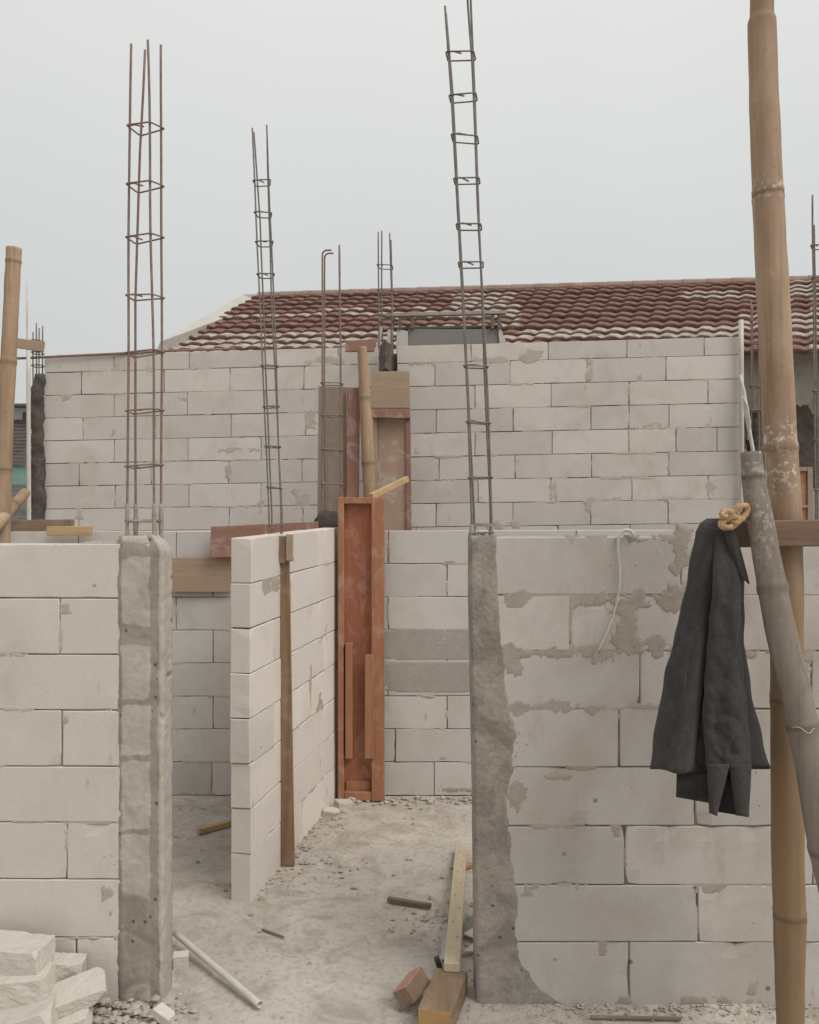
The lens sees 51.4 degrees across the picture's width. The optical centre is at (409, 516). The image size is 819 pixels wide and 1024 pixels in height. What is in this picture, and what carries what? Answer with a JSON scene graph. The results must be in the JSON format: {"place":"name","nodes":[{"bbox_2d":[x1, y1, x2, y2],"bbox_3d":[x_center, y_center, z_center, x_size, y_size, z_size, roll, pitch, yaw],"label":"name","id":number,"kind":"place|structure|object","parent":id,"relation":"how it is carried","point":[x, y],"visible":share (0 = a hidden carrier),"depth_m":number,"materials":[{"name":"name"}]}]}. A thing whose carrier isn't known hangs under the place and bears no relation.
{"place":"outdoors","nodes":[
{"label":"outdoors","id":0,"kind":"place"},
{"bbox_2d":[11,485,26,519],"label":"block wall","id":1,"kind":"structure","parent":0,"point":[19,512],"depth_m":13.51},
{"bbox_2d":[12,404,31,516],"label":"distant house","id":2,"kind":"structure","parent":0,"point":[19,475],"depth_m":17.17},
{"bbox_2d":[26,352,30,519],"bbox_3d":[-3.243,0.149,7.250,0.045,3.112,0.032,0,0,0],"label":"plastic pipe","id":3,"kind":"object","parent":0,"point":[28,358],"visible":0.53,"depth_m":7.24,"materials":[{"name":"plastic"}]},
{"bbox_2d":[371,341,411,531],"bbox_3d":[-0.143,0.109,7.085,0.351,3.192,0.310,0,0,0],"label":"column form","id":4,"kind":"object","parent":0,"point":[390,401],"depth_m":7.02,"materials":[{"name":"beige wood"}]},
{"bbox_2d":[0,0,818,403],"label":"sky","id":5,"kind":"structure","parent":0,"point":[614,135],"materials":[{"name":"grey"}]},
{"bbox_2d":[93,795,818,1023],"bbox_3d":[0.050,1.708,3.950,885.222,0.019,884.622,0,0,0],"label":"ground","id":6,"kind":"structure","parent":0,"point":[351,948],"depth_m":3.55,"materials":[{"name":"concrete"}]},
{"bbox_2d":[0,246,21,542],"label":"bamboo pole","id":7,"kind":"object","parent":6,"relation":"on","point":[10,317],"visible":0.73,"depth_m":4.87,"materials":[{"name":"beige wood"}]},
{"bbox_2d":[0,488,29,530],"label":"bamboo pole","id":8,"kind":"object","parent":7,"relation":"attached to","point":[19,499],"visible":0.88,"depth_m":5.04,"materials":[{"name":"beige wood"}]},
{"bbox_2d":[17,338,44,351],"bbox_3d":[-3.286,-1.489,7.360,0.254,0.118,0.030,0,0,0],"label":"timber offcut","id":9,"kind":"object","parent":7,"relation":"attached to","point":[27,344],"visible":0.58,"depth_m":7.34,"materials":[{"name":"beige wood"}]},
{"bbox_2d":[26,282,27,465],"bbox_3d":[-3.550,-0.239,7.900,0.025,3.889,0.016,0,0,0],"label":"plastic pipe","id":10,"kind":"object","parent":6,"relation":"on","point":[26,363],"visible":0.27,"depth_m":7.89,"materials":[{"name":"plastic"}]},
{"bbox_2d":[0,990,57,1023],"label":"broken block","id":11,"kind":"object","parent":6,"relation":"on","point":[42,1012],"depth_m":2.71,"materials":[{"name":"white concrete"}]},
{"bbox_2d":[0,543,148,1002],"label":"block wall","id":12,"kind":"structure","parent":6,"relation":"on","point":[60,813],"depth_m":2.98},
{"bbox_2d":[57,1006,92,1023],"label":"broken block","id":13,"kind":"object","parent":6,"relation":"on","point":[83,1016],"depth_m":2.77,"materials":[{"name":"white concrete"}]},
{"bbox_2d":[79,535,172,1003],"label":"concrete column","id":14,"kind":"structure","parent":6,"relation":"on","point":[145,698],"depth_m":2.98,"materials":[{"name":"grey concrete"}]},
{"bbox_2d":[124,39,164,538],"bbox_3d":[-0.959,-0.646,3.080,0.152,2.147,0.098,0,0,19],"label":"rebar cage","id":15,"kind":"object","parent":14,"relation":"on","point":[136,521],"visible":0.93,"depth_m":3.06,"materials":[{"name":"metal"}]},
{"bbox_2d":[151,1002,174,1023],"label":"broken block","id":16,"kind":"object","parent":6,"relation":"on","point":[162,1013],"depth_m":2.85,"materials":[{"name":"white concrete"}]},
{"bbox_2d":[173,950,188,970],"bbox_3d":[-0.867,1.683,3.228,0.058,0.052,0.052,0,0,-12],"label":"broken block","id":17,"kind":"object","parent":6,"relation":"on","point":[180,960],"depth_m":3.21,"materials":[{"name":"white concrete"}]},
{"bbox_2d":[43,347,378,530],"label":"block wall","id":18,"kind":"structure","parent":6,"relation":"on","point":[214,471],"depth_m":7.38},
{"bbox_2d":[31,373,46,519],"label":"mortar column","id":19,"kind":"structure","parent":18,"relation":"attached to","point":[38,486],"depth_m":7.39,"materials":[{"name":"grey concrete"}]},
{"bbox_2d":[31,323,44,383],"bbox_3d":[-3.263,-1.257,7.460,0.096,0.910,0.117,0,0,0],"label":"rebar cage","id":20,"kind":"object","parent":19,"relation":"on","point":[36,354],"visible":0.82,"depth_m":7.42,"materials":[{"name":"grey metal"}]},
{"bbox_2d":[17,347,234,359],"bbox_3d":[-2.479,-1.423,7.403,1.930,0.100,0.033,0,0,1],"label":"steel bar","id":21,"kind":"object","parent":18,"relation":"on","point":[122,353],"visible":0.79,"depth_m":7.39,"materials":[{"name":"metal"}]},
{"bbox_2d":[376,327,393,346],"bbox_3d":[-0.229,-1.454,7.380,0.187,0.395,0.030,0,0,0],"label":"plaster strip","id":22,"kind":"object","parent":18,"relation":"on","point":[388,336],"visible":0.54,"depth_m":7.37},
{"bbox_2d":[377,231,394,370],"bbox_3d":[-0.208,-1.673,7.410,0.158,1.674,0.134,0,0,0],"label":"rebar cage","id":23,"kind":"object","parent":18,"relation":"on","point":[391,290],"visible":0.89,"depth_m":7.36,"materials":[{"name":"metal"}]},
{"bbox_2d":[197,819,230,834],"bbox_3d":[-1.051,1.690,4.646,0.229,0.030,0.035,0,0,-41],"label":"timber offcut","id":24,"kind":"object","parent":6,"relation":"on","point":[213,827],"visible":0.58,"depth_m":4.62,"materials":[{"name":"brown wood"}]},
{"bbox_2d":[172,930,262,1008],"bbox_3d":[-0.725,1.670,3.159,0.025,0.059,0.605,0,0,-43],"label":"plastic pipe","id":25,"kind":"object","parent":6,"relation":"on","point":[244,991],"visible":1,"depth_m":3.12,"materials":[{"name":"plastic"}]},
{"bbox_2d":[262,928,283,937],"bbox_3d":[-0.559,1.702,3.476,0.121,0.007,0.009,0,0,34],"label":"timber stick","id":26,"kind":"object","parent":6,"relation":"on","point":[273,933],"visible":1,"depth_m":3.47,"materials":[{"name":"wood"}]},
{"bbox_2d":[230,528,337,901],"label":"block wall","id":27,"kind":"structure","parent":6,"relation":"on","point":[255,716],"depth_m":4.06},
{"bbox_2d":[210,522,318,557],"bbox_3d":[-0.872,0.137,5.129,0.665,0.220,0.018,0,0,0],"label":"plywood board","id":28,"kind":"object","parent":27,"relation":"attached to","point":[220,541],"visible":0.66,"depth_m":5.12,"materials":[{"name":"brown wood"}]},
{"bbox_2d":[251,125,283,533],"bbox_3d":[-0.704,-0.761,4.235,0.163,2.352,0.094,0,0,0],"label":"rebar cage","id":29,"kind":"object","parent":27,"relation":"on","point":[271,278],"visible":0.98,"depth_m":4.20,"materials":[{"name":"grey metal"}]},
{"bbox_2d":[279,534,294,865],"bbox_3d":[-0.609,0.894,4.150,0.093,1.622,0.055,0,0,9],"label":"timber post","id":30,"kind":"object","parent":27,"relation":"attached to","point":[287,779],"visible":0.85,"depth_m":4.15,"materials":[{"name":"brown wood"}]},
{"bbox_2d":[322,806,338,816],"bbox_3d":[-0.449,1.690,4.863,0.094,0.040,0.066,8,5,0],"label":"block chip","id":31,"kind":"object","parent":6,"relation":"on","point":[330,811],"visible":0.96,"depth_m":4.83,"materials":[{"name":"white concrete"}]},
{"bbox_2d":[317,386,345,514],"bbox_3d":[-0.500,0.430,5.489,0.219,2.550,0.018,0,0,0],"label":"plywood board","id":32,"kind":"object","parent":6,"relation":"on","point":[332,399],"visible":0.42,"depth_m":5.48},
{"bbox_2d":[333,799,352,809],"bbox_3d":[-0.385,1.689,4.997,0.102,0.044,0.075,9,0,-30],"label":"block chip","id":33,"kind":"object","parent":6,"relation":"on","point":[341,804],"visible":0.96,"depth_m":4.97,"materials":[{"name":"white concrete"}]},
{"bbox_2d":[10,530,695,795],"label":"block wall","id":34,"kind":"structure","parent":6,"relation":"on","point":[427,722],"depth_m":5.21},
{"bbox_2d":[11,519,74,531],"bbox_3d":[-2.432,0.062,5.260,0.701,0.097,0.060,0,0,0],"label":"timber plank","id":35,"kind":"object","parent":34,"relation":"on","point":[30,525],"visible":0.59,"depth_m":5.23,"materials":[{"name":"brown wood"}]},
{"bbox_2d":[46,526,91,535],"bbox_3d":[-2.056,0.083,5.140,0.261,0.058,0.050,0,0,0],"label":"timber plank","id":36,"kind":"object","parent":34,"relation":"on","point":[66,530],"visible":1,"depth_m":5.12,"materials":[{"name":"beige wood"}]},
{"bbox_2d":[172,557,231,591],"bbox_3d":[-1.265,0.350,5.179,0.371,0.213,0.018,0,0,0],"label":"plywood board","id":37,"kind":"object","parent":34,"relation":"attached to","point":[202,574],"visible":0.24,"depth_m":5.17,"materials":[{"name":"beige wood"}]},
{"bbox_2d":[314,510,337,527],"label":"mortar column","id":38,"kind":"structure","parent":34,"relation":"on","point":[325,519],"depth_m":5.23,"materials":[{"name":"grey concrete"}]},
{"bbox_2d":[320,245,344,510],"bbox_3d":[-0.484,-0.638,5.315,0.148,2.141,0.121,0,0,0],"label":"rebar cage","id":39,"kind":"object","parent":38,"relation":"on","point":[324,417],"visible":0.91,"depth_m":5.27,"materials":[{"name":"metal"}]},
{"bbox_2d":[346,387,359,496],"bbox_3d":[-0.363,0.437,5.449,0.093,2.537,0.018,0,0,0],"label":"plywood board","id":40,"kind":"object","parent":6,"relation":"on","point":[352,439],"visible":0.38,"depth_m":5.44,"materials":[{"name":"brown wood"}]},
{"bbox_2d":[338,497,384,800],"bbox_3d":[-0.289,0.791,5.119,0.279,1.823,0.082,0,0,0],"label":"timber trough","id":41,"kind":"object","parent":6,"relation":"on","point":[361,648],"visible":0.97,"depth_m":5.09,"materials":[{"name":"red wood"}]},
{"bbox_2d":[369,476,408,496],"bbox_3d":[-0.125,-0.185,5.320,0.030,0.154,0.396,0,0,34],"label":"timber batten","id":42,"kind":"object","parent":41,"relation":"on","point":[390,487],"visible":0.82,"depth_m":5.30,"materials":[{"name":"beige wood"}]},
{"bbox_2d":[357,346,375,496],"bbox_3d":[-0.259,0.360,5.420,0.149,2.891,0.088,0,0,0],"label":"bamboo pole","id":43,"kind":"object","parent":6,"relation":"on","point":[368,460],"visible":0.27,"depth_m":5.39,"materials":[{"name":"beige wood"}]},
{"bbox_2d":[345,339,376,351],"bbox_3d":[-0.405,-1.439,7.125,0.267,0.104,0.050,0,0,0],"label":"plywood board","id":44,"kind":"object","parent":43,"relation":"attached to","point":[353,345],"visible":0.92,"depth_m":7.10,"materials":[{"name":"wood"}]},
{"bbox_2d":[387,896,431,908],"bbox_3d":[-0.001,1.696,3.740,0.201,0.018,0.022,0,0,20],"label":"timber stick","id":45,"kind":"object","parent":6,"relation":"on","point":[403,901],"visible":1,"depth_m":3.73,"materials":[{"name":"wood"}]},
{"bbox_2d":[393,966,429,1008],"bbox_3d":[0.009,1.649,2.980,0.086,0.094,0.138,0,0,25],"label":"timber offcut","id":46,"kind":"object","parent":6,"relation":"on","point":[409,990],"visible":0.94,"depth_m":2.94,"materials":[{"name":"brown wood"}]},
{"bbox_2d":[434,955,442,968],"bbox_3d":[0.109,1.655,3.140,0.020,0.061,0.022,-18,0,0],"label":"rusty scrap","id":47,"kind":"object","parent":6,"relation":"on","point":[437,961],"visible":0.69,"depth_m":3.13,"materials":[{"name":"brown metal"}]},
{"bbox_2d":[418,968,466,1023],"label":"timber beam","id":48,"kind":"structure","parent":6,"relation":"on","point":[443,998],"depth_m":2.88,"materials":[{"name":"brown wood"}]},
{"bbox_2d":[444,847,466,971],"bbox_3d":[0.206,1.647,3.672,0.058,0.111,1.290,0,0,5],"label":"timber batten","id":49,"kind":"object","parent":48,"relation":"on","point":[452,960],"visible":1,"depth_m":3.46,"materials":[{"name":"beige wood"}]},
{"bbox_2d":[440,930,446,959],"bbox_3d":[0.142,1.683,3.344,0.035,0.024,0.201,0,0,5],"label":"plastic scrap","id":50,"kind":"object","parent":6,"relation":"on","point":[442,955],"visible":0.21,"depth_m":3.34,"materials":[{"name":"grey plastic"}]},
{"bbox_2d":[92,795,818,1023],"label":"rubble","id":51,"kind":"object","parent":6,"relation":"on","point":[140,1011],"visible":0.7,"depth_m":2.95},
{"bbox_2d":[463,928,472,937],"bbox_3d":[0.277,1.685,3.448,0.074,0.004,0.100,0,0,40],"label":"plastic scrap","id":52,"kind":"object","parent":6,"relation":"on","point":[468,933],"visible":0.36,"depth_m":3.44,"materials":[{"name":"white plastic"}]},
{"bbox_2d":[463,943,472,951],"bbox_3d":[0.261,1.685,3.330,0.048,0.004,0.120,0,0,33],"label":"plastic scrap","id":53,"kind":"object","parent":6,"relation":"on","point":[469,948],"visible":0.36,"depth_m":3.31,"materials":[{"name":"white plastic"}]},
{"bbox_2d":[464,915,472,935],"bbox_3d":[0.257,1.695,3.533,0.056,0.004,0.186,0,0,5],"label":"card scrap","id":54,"kind":"object","parent":6,"relation":"on","point":[468,923],"visible":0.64,"depth_m":3.54,"materials":[{"name":"grey cardboard"}]},
{"bbox_2d":[466,862,471,869],"bbox_3d":[0.294,1.695,4.135,0.070,0.020,0.030,0,0,-30],"label":"timber offcut","id":55,"kind":"object","parent":6,"relation":"on","point":[468,865],"visible":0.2,"depth_m":4.12,"materials":[{"name":"wood"}]},
{"bbox_2d":[468,535,563,1004],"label":"concrete column","id":56,"kind":"structure","parent":6,"relation":"on","point":[501,973],"depth_m":2.98,"materials":[{"name":"grey concrete"}]},
{"bbox_2d":[444,0,494,535],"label":"rebar cage","id":57,"kind":"object","parent":56,"relation":"on","point":[471,477],"visible":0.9,"depth_m":3.02,"materials":[{"name":"metal"}]},
{"bbox_2d":[397,337,738,530],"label":"block wall","id":58,"kind":"structure","parent":6,"relation":"on","point":[639,434],"depth_m":7.17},
{"bbox_2d":[385,310,505,351],"bbox_3d":[0.336,-1.620,7.480,1.100,0.360,0.180,0,0,0],"label":"concrete canopy","id":59,"kind":"object","parent":58,"relation":"on","point":[412,335],"visible":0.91,"depth_m":7.44,"materials":[{"name":"grey paint"}]},
{"bbox_2d":[591,1015,680,1020],"bbox_3d":[0.768,1.700,2.885,0.304,0.010,0.012,0,0,2],"label":"timber stick","id":60,"kind":"object","parent":6,"relation":"on","point":[660,1018],"visible":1,"depth_m":2.88,"materials":[{"name":"brown wood"}]},
{"bbox_2d":[495,523,818,1004],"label":"block wall","id":61,"kind":"structure","parent":6,"relation":"on","point":[637,881],"depth_m":2.98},
{"bbox_2d":[593,528,635,655],"bbox_3d":[0.716,0.263,2.968,0.149,0.448,0.013,0,0,0],"label":"cord","id":62,"kind":"object","parent":61,"relation":"hanging from","point":[622,531],"visible":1,"depth_m":2.96,"materials":[{"name":"plastic"}]},
{"bbox_2d":[738,319,743,513],"bbox_3d":[2.758,0.036,7.050,0.057,3.339,0.040,0,0,0],"label":"plastic pipe","id":63,"kind":"object","parent":6,"relation":"on","point":[741,372],"visible":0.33,"depth_m":7.03,"materials":[{"name":"plastic"}]},
{"bbox_2d":[739,375,754,450],"bbox_3d":[2.766,-0.756,6.970,0.125,0.824,0.056,0,0,0],"label":"plastic strip","id":64,"kind":"object","parent":63,"relation":"attached to","point":[747,418],"visible":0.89,"depth_m":6.96,"materials":[{"name":"white plastic"}]},
{"bbox_2d":[746,411,764,468],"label":"mortar column","id":65,"kind":"structure","parent":6,"relation":"on","point":[755,426],"depth_m":7.34,"materials":[{"name":"grey concrete"}]},
{"bbox_2d":[749,300,760,450],"bbox_3d":[2.989,-0.959,7.341,0.097,1.810,0.164,0,0,32],"label":"rebar cage","id":66,"kind":"object","parent":65,"relation":"on","point":[751,320],"visible":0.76,"depth_m":7.30,"materials":[{"name":"grey metal"}]},
{"bbox_2d":[747,0,806,1023],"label":"bamboo pole","id":67,"kind":"object","parent":6,"relation":"on","point":[780,440],"visible":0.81,"depth_m":2.56,"materials":[{"name":"beige wood"}]},
{"bbox_2d":[727,520,818,546],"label":"timber beam","id":68,"kind":"structure","parent":67,"relation":"attached to","point":[797,533],"depth_m":2.50,"materials":[{"name":"brown wood"}]},
{"bbox_2d":[650,518,769,816],"bbox_3d":[0.894,0.434,2.506,0.366,0.860,0.236,0,0,0],"label":"jacket","id":69,"kind":"object","parent":68,"relation":"hanging from","point":[708,746],"visible":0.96,"depth_m":2.45,"materials":[{"name":"black fabric"}]},
{"bbox_2d":[740,449,818,891],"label":"bamboo pole","id":70,"kind":"object","parent":6,"relation":"on","point":[794,688],"visible":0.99,"depth_m":2.38,"materials":[{"name":"grey wood"}]},
{"bbox_2d":[718,502,750,530],"bbox_3d":[0.934,-0.001,2.440,0.092,0.081,0.042,0,0,0],"label":"rope lashing","id":71,"kind":"object","parent":70,"relation":"attached to","point":[732,518],"visible":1,"depth_m":2.43,"materials":[{"name":"beige fabric"}]},
{"bbox_3d":[-1.295,1.655,2.860,0.266,0.126,0.167,0,0,6],"label":"broken block","id":72,"kind":"object","parent":6,"relation":"on","visible":0},
{"bbox_2d":[0,961,56,1010],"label":"broken block","id":73,"kind":"object","parent":72,"relation":"on","point":[17,991],"depth_m":2.76,"materials":[{"name":"white concrete"}]},
{"bbox_2d":[0,930,55,976],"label":"broken block","id":74,"kind":"object","parent":73,"relation":"on","point":[23,953],"depth_m":2.82,"materials":[{"name":"white concrete"}]},
{"bbox_2d":[52,952,87,981],"bbox_3d":[-1.180,1.575,2.930,0.116,0.116,0.076,5,2,-8],"label":"broken block","id":75,"kind":"object","parent":72,"relation":"on","point":[67,965],"depth_m":2.90,"materials":[{"name":"white concrete"}]},
{"bbox_2d":[52,967,107,1018],"bbox_3d":[-1.114,1.590,2.840,0.193,0.048,0.123,-13,16,-20],"label":"broken block","id":76,"kind":"object","parent":72,"relation":"on","point":[83,990],"depth_m":2.82,"materials":[{"name":"white concrete"}]},
{"bbox_2d":[158,275,818,519],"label":"tiled house","id":77,"kind":"structure","parent":0,"point":[632,310],"depth_m":9.25,"materials":[{"name":"tile"}]},
{"bbox_2d":[799,467,812,519],"bbox_3d":[3.708,-0.222,8.045,0.199,0.501,0.050,0,0,0],"label":"window","id":78,"kind":"structure","parent":77,"relation":"in","point":[806,473],"depth_m":8.02,"materials":[{"name":"beige wood"}]},
{"bbox_2d":[810,195,818,519],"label":"rebar cage","id":79,"kind":"object","parent":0,"point":[814,282],"visible":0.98,"depth_m":6.00,"materials":[{"name":"grey metal"}]}
]}

